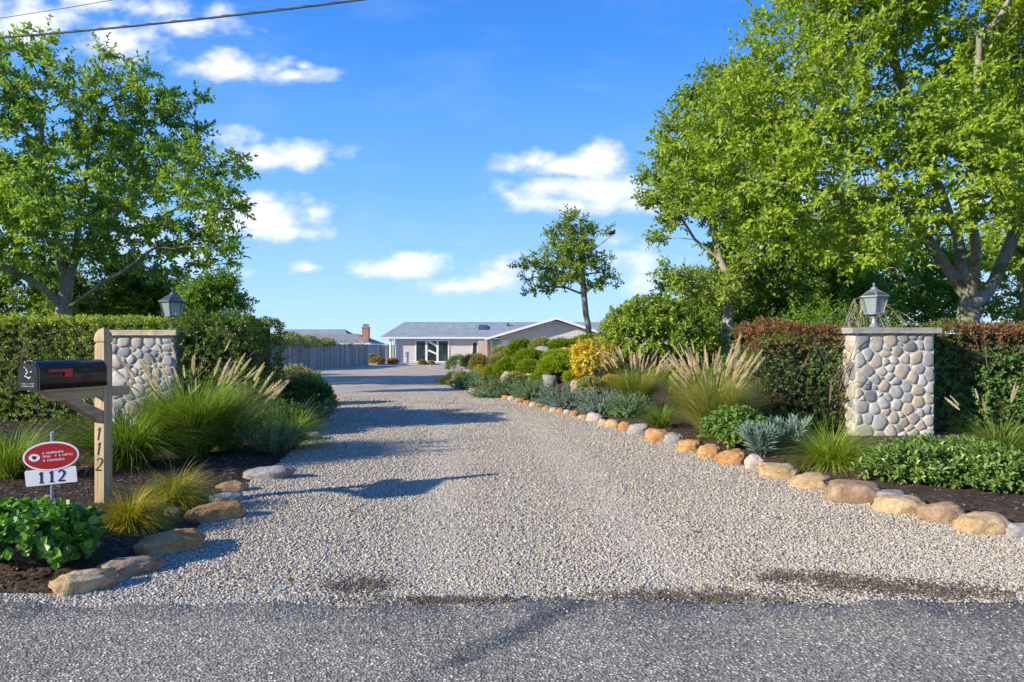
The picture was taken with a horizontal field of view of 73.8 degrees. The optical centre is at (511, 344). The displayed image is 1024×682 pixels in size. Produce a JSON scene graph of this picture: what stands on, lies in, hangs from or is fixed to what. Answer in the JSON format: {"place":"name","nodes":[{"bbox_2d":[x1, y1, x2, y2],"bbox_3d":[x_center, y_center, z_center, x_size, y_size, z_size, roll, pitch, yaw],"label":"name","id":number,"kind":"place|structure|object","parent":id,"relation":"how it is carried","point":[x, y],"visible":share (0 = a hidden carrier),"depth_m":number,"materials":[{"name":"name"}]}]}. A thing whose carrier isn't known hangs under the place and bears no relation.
{"place":"outdoors","nodes":[
{"label":"outdoors","id":0,"kind":"place"},
{"bbox_2d":[0,0,364,38],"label":"overhead wire","id":1,"kind":"object","parent":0,"point":[202,18],"visible":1,"depth_m":8.44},
{"bbox_2d":[278,324,384,355],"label":"neighbour house","id":2,"kind":"structure","parent":0,"point":[338,335],"depth_m":75.23,"materials":[{"name":"grey"}]},
{"bbox_2d":[0,597,1023,681],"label":"road","id":3,"kind":"structure","parent":0,"point":[654,643],"depth_m":3.30,"materials":[{"name":"asphalt"}]},
{"bbox_2d":[0,596,1022,639],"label":"stray gravel","id":4,"kind":"structure","parent":3,"relation":"on","point":[510,611],"depth_m":3.69,"materials":[{"name":"gravel"}]},
{"bbox_2d":[0,345,1023,593],"bbox_3d":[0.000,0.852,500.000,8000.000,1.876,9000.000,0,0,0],"label":"ground","id":5,"kind":"structure","parent":0,"point":[1012,499],"depth_m":6.84,"materials":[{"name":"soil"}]},
{"bbox_2d":[0,408,79,479],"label":"grass tuft","id":6,"kind":"object","parent":5,"relation":"on","point":[11,460],"visible":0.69,"depth_m":6.91,"materials":[{"name":"plant"}]},
{"bbox_2d":[0,247,96,324],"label":"background tree","id":7,"kind":"object","parent":5,"relation":"on","point":[12,296],"visible":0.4,"depth_m":28.27,"materials":[{"name":"green plant"}]},
{"bbox_2d":[23,432,78,498],"bbox_3d":[-3.733,1.087,5.531,0.420,0.765,0.026,0,0,-8],"label":"yard sign","id":8,"kind":"object","parent":5,"relation":"on","point":[51,461],"visible":0.98,"depth_m":5.52,"materials":[{"name":"red paint"}]},
{"bbox_2d":[0,495,106,569],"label":"broadleaf perennial","id":9,"kind":"object","parent":5,"relation":"on","point":[49,531],"visible":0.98,"depth_m":4.25,"materials":[{"name":"green plant"}]},
{"bbox_2d":[31,328,130,502],"bbox_3d":[-3.602,0.685,5.759,0.160,1.670,0.930,0,0,12],"label":"mailbox post","id":10,"kind":"object","parent":5,"relation":"on","point":[99,413],"visible":0.96,"depth_m":5.90,"materials":[{"name":"brown wood"}]},
{"bbox_2d":[18,359,106,390],"bbox_3d":[-3.642,0.232,5.551,0.196,0.239,0.705,0,0,12],"label":"mailbox","id":11,"kind":"object","parent":10,"relation":"on","point":[45,375],"visible":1,"depth_m":5.43,"materials":[{"name":"black metal"}]},
{"bbox_2d":[18,361,38,390],"bbox_3d":[-3.712,0.237,5.241,0.179,0.228,0.016,0,0,12],"label":"door","id":12,"kind":"structure","parent":11,"relation":"in","point":[31,366],"depth_m":5.23,"materials":[{"name":"black metal"}]},
{"bbox_2d":[48,567,121,595],"bbox_3d":[-2.511,1.408,4.023,0.375,0.174,0.193,-3,-2,-31],"label":"edging stone","id":13,"kind":"object","parent":5,"relation":"on","point":[85,581],"visible":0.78,"depth_m":3.96,"materials":[{"name":"stone"}]},
{"bbox_2d":[31,253,195,324],"bbox_3d":[-15.510,-1.235,27.076,6.341,5.247,3.678,0,0,0],"label":"background tree","id":14,"kind":"object","parent":5,"relation":"on","point":[126,295],"visible":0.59,"depth_m":26.24,"materials":[{"name":"green plant"}]},
{"bbox_2d":[12,383,219,476],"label":"fountain grass","id":15,"kind":"object","parent":5,"relation":"on","point":[135,446],"depth_m":7.48,"materials":[{"name":"plant"}]},
{"bbox_2d":[0,310,236,422],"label":"hedge","id":16,"kind":"object","parent":5,"relation":"on","point":[43,338],"visible":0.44,"depth_m":12.14,"materials":[{"name":"green plant"}]},
{"bbox_2d":[0,14,260,324],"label":"maple tree","id":17,"kind":"object","parent":5,"relation":"on","point":[34,200],"visible":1,"depth_m":22.63,"materials":[{"name":"green plant"}]},
{"bbox_2d":[95,555,167,578],"bbox_3d":[-2.410,1.414,4.311,0.428,0.151,0.214,3,-2,-43],"label":"edging stone","id":18,"kind":"object","parent":5,"relation":"on","point":[129,567],"visible":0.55,"depth_m":4.26,"materials":[{"name":"stone"}]},
{"bbox_2d":[88,477,187,537],"bbox_3d":[-2.941,1.262,5.212,0.912,0.546,0.942,0,0,0],"label":"sedge tuft","id":19,"kind":"object","parent":5,"relation":"on","point":[133,512],"visible":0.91,"depth_m":5.18,"materials":[{"name":"plant"}]},
{"bbox_2d":[109,330,186,430],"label":"stone pillar","id":20,"kind":"structure","parent":5,"relation":"on","point":[128,346],"depth_m":10.78,"materials":[{"name":"stone"}]},
{"bbox_2d":[158,289,187,329],"bbox_3d":[-5.687,-0.589,11.450,0.455,0.706,0.394,0,0,-40],"label":"pillar lantern","id":21,"kind":"object","parent":20,"relation":"on","point":[172,297],"visible":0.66,"depth_m":11.37,"materials":[{"name":"grey metal"}]},
{"bbox_2d":[0,415,322,589],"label":"bark mulch","id":22,"kind":"object","parent":5,"relation":"on","point":[70,499],"visible":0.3,"depth_m":7.12,"materials":[{"name":"wood"}]},
{"bbox_2d":[133,528,205,555],"bbox_3d":[-2.400,1.404,4.783,0.462,0.203,0.241,-1,-1,-34],"label":"edging stone","id":23,"kind":"object","parent":5,"relation":"on","point":[172,541],"visible":0.83,"depth_m":4.71,"materials":[{"name":"stone"}]},
{"bbox_2d":[110,457,233,516],"bbox_3d":[-2.931,1.257,5.903,0.994,0.596,1.025,0,0,0],"label":"sedge tuft","id":24,"kind":"object","parent":5,"relation":"on","point":[175,488],"visible":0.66,"depth_m":5.85,"materials":[{"name":"plant"}]},
{"bbox_2d":[112,339,278,459],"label":"fountain grass","id":25,"kind":"object","parent":5,"relation":"on","point":[209,410],"depth_m":8.14,"materials":[{"name":"plant"}]},
{"bbox_2d":[161,263,259,317],"bbox_3d":[-8.349,-0.460,18.991,2.319,3.666,1.891,0,0,31],"label":"young tree","id":26,"kind":"object","parent":5,"relation":"on","point":[218,291],"visible":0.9,"depth_m":18.73,"materials":[{"name":"green plant"}]},
{"bbox_2d":[183,500,245,523],"bbox_3d":[-2.464,1.404,5.650,0.472,0.188,0.239,-5,1,-34],"label":"edging stone","id":27,"kind":"object","parent":5,"relation":"on","point":[216,511],"visible":0.72,"depth_m":5.58,"materials":[{"name":"stone"}]},
{"bbox_2d":[207,491,246,501],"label":"edging stone","id":28,"kind":"object","parent":5,"relation":"on","point":[235,495],"visible":0.55,"depth_m":6.28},
{"bbox_2d":[215,480,248,491],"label":"edging stone","id":29,"kind":"object","parent":5,"relation":"on","point":[234,485],"visible":0.61,"depth_m":6.69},
{"bbox_2d":[159,309,306,430],"bbox_3d":[-4.697,0.437,11.674,2.118,2.039,2.260,0,0,0],"label":"hedge","id":30,"kind":"object","parent":5,"relation":"on","point":[248,334],"visible":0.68,"depth_m":11.08,"materials":[{"name":"green plant"}]},
{"bbox_2d":[185,362,296,453],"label":"fountain grass","id":31,"kind":"object","parent":5,"relation":"on","point":[273,396],"depth_m":8.87,"materials":[{"name":"plant"}]},
{"bbox_2d":[242,465,296,480],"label":"edging stone","id":32,"kind":"object","parent":5,"relation":"on","point":[276,472],"visible":0.73,"depth_m":7.29,"materials":[{"name":"stone"}]},
{"bbox_2d":[229,418,311,453],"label":"perennial","id":33,"kind":"object","parent":5,"relation":"on","point":[276,442],"visible":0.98,"depth_m":8.60,"materials":[{"name":"green plant"}]},
{"bbox_2d":[255,397,317,427],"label":"shrub","id":34,"kind":"object","parent":5,"relation":"on","point":[298,407],"visible":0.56,"depth_m":10.86,"materials":[{"name":"green plant"}]},
{"bbox_2d":[270,363,321,400],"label":"shrub","id":35,"kind":"object","parent":5,"relation":"on","point":[290,370],"visible":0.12,"depth_m":14.52,"materials":[{"name":"green plant"}]},
{"bbox_2d":[252,402,339,454],"bbox_3d":[-3.105,1.169,9.650,1.507,0.942,1.596,0,0,0],"label":"grass tuft","id":36,"kind":"object","parent":5,"relation":"on","point":[308,437],"visible":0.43,"depth_m":9.57,"materials":[{"name":"plant"}]},
{"bbox_2d":[270,372,339,410],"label":"shrub","id":37,"kind":"object","parent":5,"relation":"on","point":[316,387],"visible":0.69,"depth_m":12.68,"materials":[{"name":"green plant"}]},
{"bbox_2d":[287,398,340,423],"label":"perennial","id":38,"kind":"object","parent":5,"relation":"on","point":[311,405],"visible":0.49,"depth_m":11.87,"materials":[{"name":"green plant"}]},
{"bbox_2d":[270,343,368,370],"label":"plank fence","id":39,"kind":"object","parent":5,"relation":"on","point":[322,356],"visible":0.35,"depth_m":47.89,"materials":[{"name":"wood"}]},
{"bbox_2d":[270,331,336,347],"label":"vine","id":40,"kind":"object","parent":39,"relation":"on","point":[293,338],"visible":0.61,"depth_m":44.15,"materials":[{"name":"green plant"}]},
{"bbox_2d":[443,354,467,369],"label":"mounded conifer","id":41,"kind":"object","parent":5,"relation":"on","point":[455,359],"visible":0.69,"depth_m":35.43,"materials":[{"name":"green plant"}]},
{"bbox_2d":[450,374,476,389],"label":"perennial","id":42,"kind":"object","parent":5,"relation":"on","point":[459,384],"visible":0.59,"depth_m":22.12,"materials":[{"name":"green plant"}]},
{"bbox_2d":[467,353,489,369],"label":"mounded conifer","id":43,"kind":"object","parent":5,"relation":"on","point":[478,358],"visible":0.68,"depth_m":23.20,"materials":[{"name":"green plant"}]},
{"bbox_2d":[464,366,492,383],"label":"perennial","id":44,"kind":"object","parent":5,"relation":"on","point":[472,377],"visible":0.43,"depth_m":21.67,"materials":[{"name":"green plant"}]},
{"bbox_2d":[463,370,518,397],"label":"perennial","id":45,"kind":"object","parent":5,"relation":"on","point":[480,392],"visible":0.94,"depth_m":18.66,"materials":[{"name":"green plant"}]},
{"bbox_2d":[491,355,516,373],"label":"mounded conifer","id":46,"kind":"object","parent":5,"relation":"on","point":[502,364],"visible":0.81,"depth_m":20.77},
{"bbox_2d":[503,370,526,385],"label":"mounded conifer","id":47,"kind":"object","parent":5,"relation":"on","point":[519,377],"visible":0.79,"depth_m":19.25,"materials":[{"name":"green plant"}]},
{"bbox_2d":[506,337,530,351],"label":"mounded conifer","id":48,"kind":"object","parent":5,"relation":"on","point":[514,345],"visible":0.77,"depth_m":21.73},
{"bbox_2d":[515,357,537,373],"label":"mounded conifer","id":49,"kind":"object","parent":5,"relation":"on","point":[528,365],"visible":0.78,"depth_m":19.72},
{"bbox_2d":[510,346,544,363],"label":"mounded conifer","id":50,"kind":"object","parent":5,"relation":"on","point":[530,353],"visible":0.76,"depth_m":20.41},
{"bbox_2d":[506,376,552,398],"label":"mounded perennial","id":51,"kind":"object","parent":5,"relation":"on","point":[521,392],"visible":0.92,"depth_m":17.30,"materials":[{"name":"green plant"}]},
{"bbox_2d":[528,336,551,347],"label":"mounded conifer","id":52,"kind":"object","parent":5,"relation":"on","point":[540,341],"visible":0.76,"depth_m":21.14,"materials":[{"name":"green plant"}]},
{"bbox_2d":[540,374,556,388],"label":"boulder","id":53,"kind":"object","parent":5,"relation":"on","point":[550,379],"visible":0.53,"depth_m":18.22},
{"bbox_2d":[534,351,573,373],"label":"mounded conifer","id":54,"kind":"object","parent":5,"relation":"on","point":[556,362],"visible":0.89,"depth_m":18.64,"materials":[{"name":"plant"}]},
{"bbox_2d":[540,348,574,357],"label":"mounded conifer","id":55,"kind":"object","parent":5,"relation":"on","point":[557,351],"visible":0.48,"depth_m":19.84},
{"bbox_2d":[546,337,575,349],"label":"mounded conifer","id":56,"kind":"object","parent":5,"relation":"on","point":[559,343],"visible":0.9,"depth_m":20.54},
{"bbox_2d":[532,381,591,408],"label":"mounded perennial","id":57,"kind":"object","parent":5,"relation":"on","point":[561,402],"visible":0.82,"depth_m":14.95,"materials":[{"name":"plant"}]},
{"bbox_2d":[507,204,624,333],"bbox_3d":[2.384,-2.567,30.073,5.243,7.275,2.385,0,0,0],"label":"oak tree","id":58,"kind":"object","parent":5,"relation":"on","point":[564,247],"visible":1,"depth_m":29.83,"materials":[{"name":"green plant"}]},
{"bbox_2d":[575,375,606,392],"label":"mounded conifer","id":59,"kind":"object","parent":5,"relation":"on","point":[588,382],"visible":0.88,"depth_m":16.24,"materials":[{"name":"green plant"}]},
{"bbox_2d":[568,336,621,377],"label":"yellow shrub","id":60,"kind":"object","parent":5,"relation":"on","point":[582,355],"visible":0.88,"depth_m":17.30,"materials":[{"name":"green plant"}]},
{"bbox_2d":[569,385,626,414],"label":"mounded perennial","id":61,"kind":"object","parent":5,"relation":"on","point":[589,405],"visible":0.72,"depth_m":13.43,"materials":[{"name":"plant"}]},
{"bbox_2d":[610,361,634,375],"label":"mounded conifer","id":62,"kind":"object","parent":5,"relation":"on","point":[622,367],"visible":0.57,"depth_m":17.36,"materials":[{"name":"green plant"}]},
{"bbox_2d":[601,390,653,417],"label":"mounded perennial","id":63,"kind":"object","parent":5,"relation":"on","point":[620,408],"visible":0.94,"depth_m":12.80,"materials":[{"name":"green plant"}]},
{"bbox_2d":[594,344,675,406],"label":"fountain grass","id":64,"kind":"object","parent":5,"relation":"on","point":[628,383],"depth_m":13.58,"materials":[{"name":"plant"}]},
{"bbox_2d":[626,423,649,435],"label":"edging stone","id":65,"kind":"object","parent":5,"relation":"on","point":[637,428],"visible":0.71,"depth_m":10.93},
{"bbox_2d":[644,428,669,442],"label":"edging stone","id":66,"kind":"object","parent":5,"relation":"on","point":[653,435],"visible":0.59,"depth_m":10.11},
{"bbox_2d":[626,396,689,429],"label":"grass tuft","id":67,"kind":"object","parent":5,"relation":"on","point":[654,417],"visible":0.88,"depth_m":11.10,"materials":[{"name":"plant"}]},
{"bbox_2d":[593,292,728,368],"bbox_3d":[4.124,-0.262,19.013,3.820,2.439,2.641,0,0,0],"label":"rhododendron","id":68,"kind":"object","parent":5,"relation":"on","point":[634,322],"visible":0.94,"depth_m":18.52,"materials":[{"name":"green plant"}]},
{"bbox_2d":[648,363,676,382],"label":"mounded conifer","id":69,"kind":"object","parent":5,"relation":"on","point":[668,371],"visible":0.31,"depth_m":17.29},
{"bbox_2d":[663,432,683,445],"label":"edging stone","id":70,"kind":"object","parent":5,"relation":"on","point":[672,438],"visible":0.59,"depth_m":9.75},
{"bbox_2d":[668,369,698,393],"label":"mounded conifer","id":71,"kind":"object","parent":5,"relation":"on","point":[674,377],"visible":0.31,"depth_m":15.37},
{"bbox_2d":[642,255,727,342],"bbox_3d":[8.572,-1.419,32.031,7.120,5.607,4.530,0,0,0],"label":"background tree","id":72,"kind":"object","parent":5,"relation":"on","point":[704,307],"visible":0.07,"depth_m":31.46,"materials":[{"name":"green plant"}]},
{"bbox_2d":[676,439,702,451],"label":"edging stone","id":73,"kind":"object","parent":5,"relation":"on","point":[688,445],"visible":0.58,"depth_m":9.20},
{"bbox_2d":[697,443,722,458],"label":"edging stone","id":74,"kind":"object","parent":5,"relation":"on","point":[708,450],"visible":0.65,"depth_m":8.66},
{"bbox_2d":[649,334,772,436],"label":"fountain grass","id":75,"kind":"object","parent":5,"relation":"on","point":[697,402],"depth_m":9.85,"materials":[{"name":"plant"}]},
{"bbox_2d":[697,353,754,390],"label":"shrub","id":76,"kind":"object","parent":5,"relation":"on","point":[710,370],"visible":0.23,"depth_m":14.26,"materials":[{"name":"green plant"}]},
{"bbox_2d":[629,51,829,357],"bbox_3d":[6.597,-4.028,20.358,6.275,9.533,4.117,0,0,0],"label":"slim tree","id":77,"kind":"object","parent":5,"relation":"on","point":[735,273],"visible":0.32,"depth_m":19.89,"materials":[{"name":"green plant"}]},
{"bbox_2d":[714,448,747,464],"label":"edging stone","id":78,"kind":"object","parent":5,"relation":"on","point":[736,456],"visible":0.7,"depth_m":8.21,"materials":[{"name":"stone"}]},
{"bbox_2d":[696,402,771,448],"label":"leafy perennial","id":79,"kind":"object","parent":5,"relation":"on","point":[733,417],"visible":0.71,"depth_m":8.95,"materials":[{"name":"green plant"}]},
{"bbox_2d":[684,284,817,374],"bbox_3d":[7.362,-0.349,21.011,4.475,3.203,2.950,0,0,0],"label":"background tree","id":80,"kind":"object","parent":5,"relation":"on","point":[747,313],"visible":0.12,"depth_m":20.42,"materials":[{"name":"green plant"}]},
{"bbox_2d":[744,454,764,468],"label":"edging stone","id":81,"kind":"object","parent":5,"relation":"on","point":[752,460],"visible":0.62,"depth_m":7.92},
{"bbox_2d":[734,417,786,456],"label":"perennial","id":82,"kind":"object","parent":5,"relation":"on","point":[764,446],"visible":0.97,"depth_m":8.24,"materials":[{"name":"plant"}]},
{"bbox_2d":[756,462,799,478],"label":"edging stone","id":83,"kind":"object","parent":5,"relation":"on","point":[772,470],"visible":0.72,"depth_m":7.37,"materials":[{"name":"stone"}]},
{"bbox_2d":[768,414,812,444],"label":"perennial","id":84,"kind":"object","parent":5,"relation":"on","point":[778,422],"visible":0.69,"depth_m":9.11,"materials":[{"name":"plant"}]},
{"bbox_2d":[727,315,858,432],"bbox_3d":[4.580,0.463,10.694,2.313,1.896,1.817,0,0,0],"label":"hedge","id":85,"kind":"object","parent":5,"relation":"on","point":[786,370],"visible":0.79,"depth_m":10.48,"materials":[{"name":"brown plant"}]},
{"bbox_2d":[789,472,831,489],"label":"edging stone","id":86,"kind":"object","parent":5,"relation":"on","point":[814,480],"visible":0.66,"depth_m":6.84,"materials":[{"name":"stone"}]},
{"bbox_2d":[715,231,908,376],"bbox_3d":[10.925,-1.624,25.122,6.959,5.829,4.477,0,0,0],"label":"background tree","id":87,"kind":"object","parent":5,"relation":"on","point":[858,288],"visible":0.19,"depth_m":23.94,"materials":[{"name":"green plant"}]},
{"bbox_2d":[763,402,894,478],"bbox_3d":[3.645,1.155,7.722,1.692,1.023,1.675,0,0,0],"label":"sedge tuft","id":88,"kind":"object","parent":5,"relation":"on","point":[831,454],"visible":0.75,"depth_m":7.64,"materials":[{"name":"plant"}]},
{"bbox_2d":[643,0,1023,333],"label":"elm tree","id":89,"kind":"object","parent":5,"relation":"on","point":[976,123],"visible":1,"depth_m":12.71,"materials":[{"name":"green plant"}]},
{"bbox_2d":[759,293,938,385],"bbox_3d":[6.890,0.169,13.718,3.842,2.376,1.888,0,0,-8],"label":"weeping shrub","id":90,"kind":"object","parent":5,"relation":"on","point":[826,314],"visible":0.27,"depth_m":13.59,"materials":[{"name":"green plant"}]},
{"bbox_2d":[824,479,881,503],"bbox_3d":[3.192,1.388,6.344,0.540,0.249,0.372,3,-1,10],"label":"edging stone","id":91,"kind":"object","parent":5,"relation":"on","point":[849,491],"visible":0.73,"depth_m":6.22,"materials":[{"name":"stone"}]},
{"bbox_2d":[823,298,915,327],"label":"dry shrub","id":92,"kind":"object","parent":5,"relation":"on","point":[859,317],"visible":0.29,"depth_m":12.83,"materials":[{"name":"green plant"}]},
{"bbox_2d":[816,327,941,435],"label":"stone pillar","id":93,"kind":"structure","parent":5,"relation":"on","point":[890,375],"depth_m":10.08,"materials":[{"name":"stone"}]},
{"bbox_2d":[812,346,846,432],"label":"climbing stems","id":94,"kind":"object","parent":93,"relation":"attached to","point":[841,396],"visible":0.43,"depth_m":10.38,"materials":[{"name":"green plant"}]},
{"bbox_2d":[859,283,889,327],"bbox_3d":[5.596,-0.607,10.550,0.455,0.706,0.394,0,0,-12],"label":"pillar lantern","id":95,"kind":"object","parent":93,"relation":"on","point":[873,292],"visible":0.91,"depth_m":10.49,"materials":[{"name":"grey metal"}]},
{"bbox_2d":[877,489,905,496],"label":"edging stone","id":96,"kind":"object","parent":5,"relation":"on","point":[889,492],"visible":0.39,"depth_m":6.16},
{"bbox_2d":[871,494,926,514],"bbox_3d":[3.365,1.403,5.910,0.436,0.204,0.291,0,-3,8],"label":"edging stone","id":97,"kind":"object","parent":5,"relation":"on","point":[897,504],"visible":0.66,"depth_m":5.83,"materials":[{"name":"stone"}]},
{"bbox_2d":[815,177,1002,333],"bbox_3d":[15.387,-2.605,26.944,7.860,7.937,5.061,0,0,0],"label":"background tree","id":98,"kind":"object","parent":5,"relation":"on","point":[927,293],"visible":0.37,"depth_m":25.92,"materials":[{"name":"green plant"}]},
{"bbox_2d":[849,432,1023,493],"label":"groundcover plant","id":99,"kind":"object","parent":5,"relation":"on","point":[955,463],"visible":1,"depth_m":6.57,"materials":[{"name":"green plant"}]},
{"bbox_2d":[915,501,965,523],"bbox_3d":[3.519,1.394,5.610,0.379,0.211,0.250,-3,-5,8],"label":"edging stone","id":100,"kind":"object","parent":5,"relation":"on","point":[948,512],"visible":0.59,"depth_m":5.53,"materials":[{"name":"stone"}]},
{"bbox_2d":[883,317,1023,432],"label":"hedge","id":101,"kind":"object","parent":5,"relation":"on","point":[986,365],"visible":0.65,"depth_m":10.70,"materials":[{"name":"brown plant"}]},
{"bbox_2d":[930,382,1023,452],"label":"fountain grass","id":102,"kind":"object","parent":5,"relation":"on","point":[1008,440],"depth_m":7.95,"materials":[{"name":"plant"}]},
{"bbox_2d":[935,186,1023,325],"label":"background tree","id":103,"kind":"object","parent":5,"relation":"on","point":[990,250],"visible":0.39,"depth_m":25.90,"materials":[{"name":"green plant"}]},
{"bbox_2d":[951,511,1012,535],"bbox_3d":[3.642,1.401,5.279,0.420,0.221,0.255,-3,-3,2],"label":"edging stone","id":104,"kind":"object","parent":5,"relation":"on","point":[986,523],"visible":0.66,"depth_m":5.19,"materials":[{"name":"stone"}]},
{"bbox_2d":[1005,523,1023,538],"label":"edging stone","id":105,"kind":"object","parent":5,"relation":"on","point":[1014,530],"visible":0.8,"depth_m":5.09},
{"bbox_2d":[0,0,1023,344],"label":"sky","id":106,"kind":"structure","parent":0,"point":[410,152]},
{"bbox_2d":[0,364,1023,607],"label":"gravel driveway","id":107,"kind":"structure","parent":0,"point":[407,381],"depth_m":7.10,"materials":[{"name":"gravel"}]},
{"bbox_2d":[379,317,619,363],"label":"house","id":108,"kind":"structure","parent":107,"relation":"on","point":[436,342],"depth_m":62.37,"materials":[{"name":"paint"}]},
{"bbox_2d":[415,340,448,361],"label":"sliding door","id":109,"kind":"structure","parent":108,"relation":"in","point":[435,350],"depth_m":62.37,"materials":[{"name":"white glass"}]},
{"bbox_2d":[288,566,1023,605],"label":"washed soil","id":110,"kind":"structure","parent":107,"relation":"on","point":[893,588],"depth_m":3.97,"materials":[{"name":"brown soil"}]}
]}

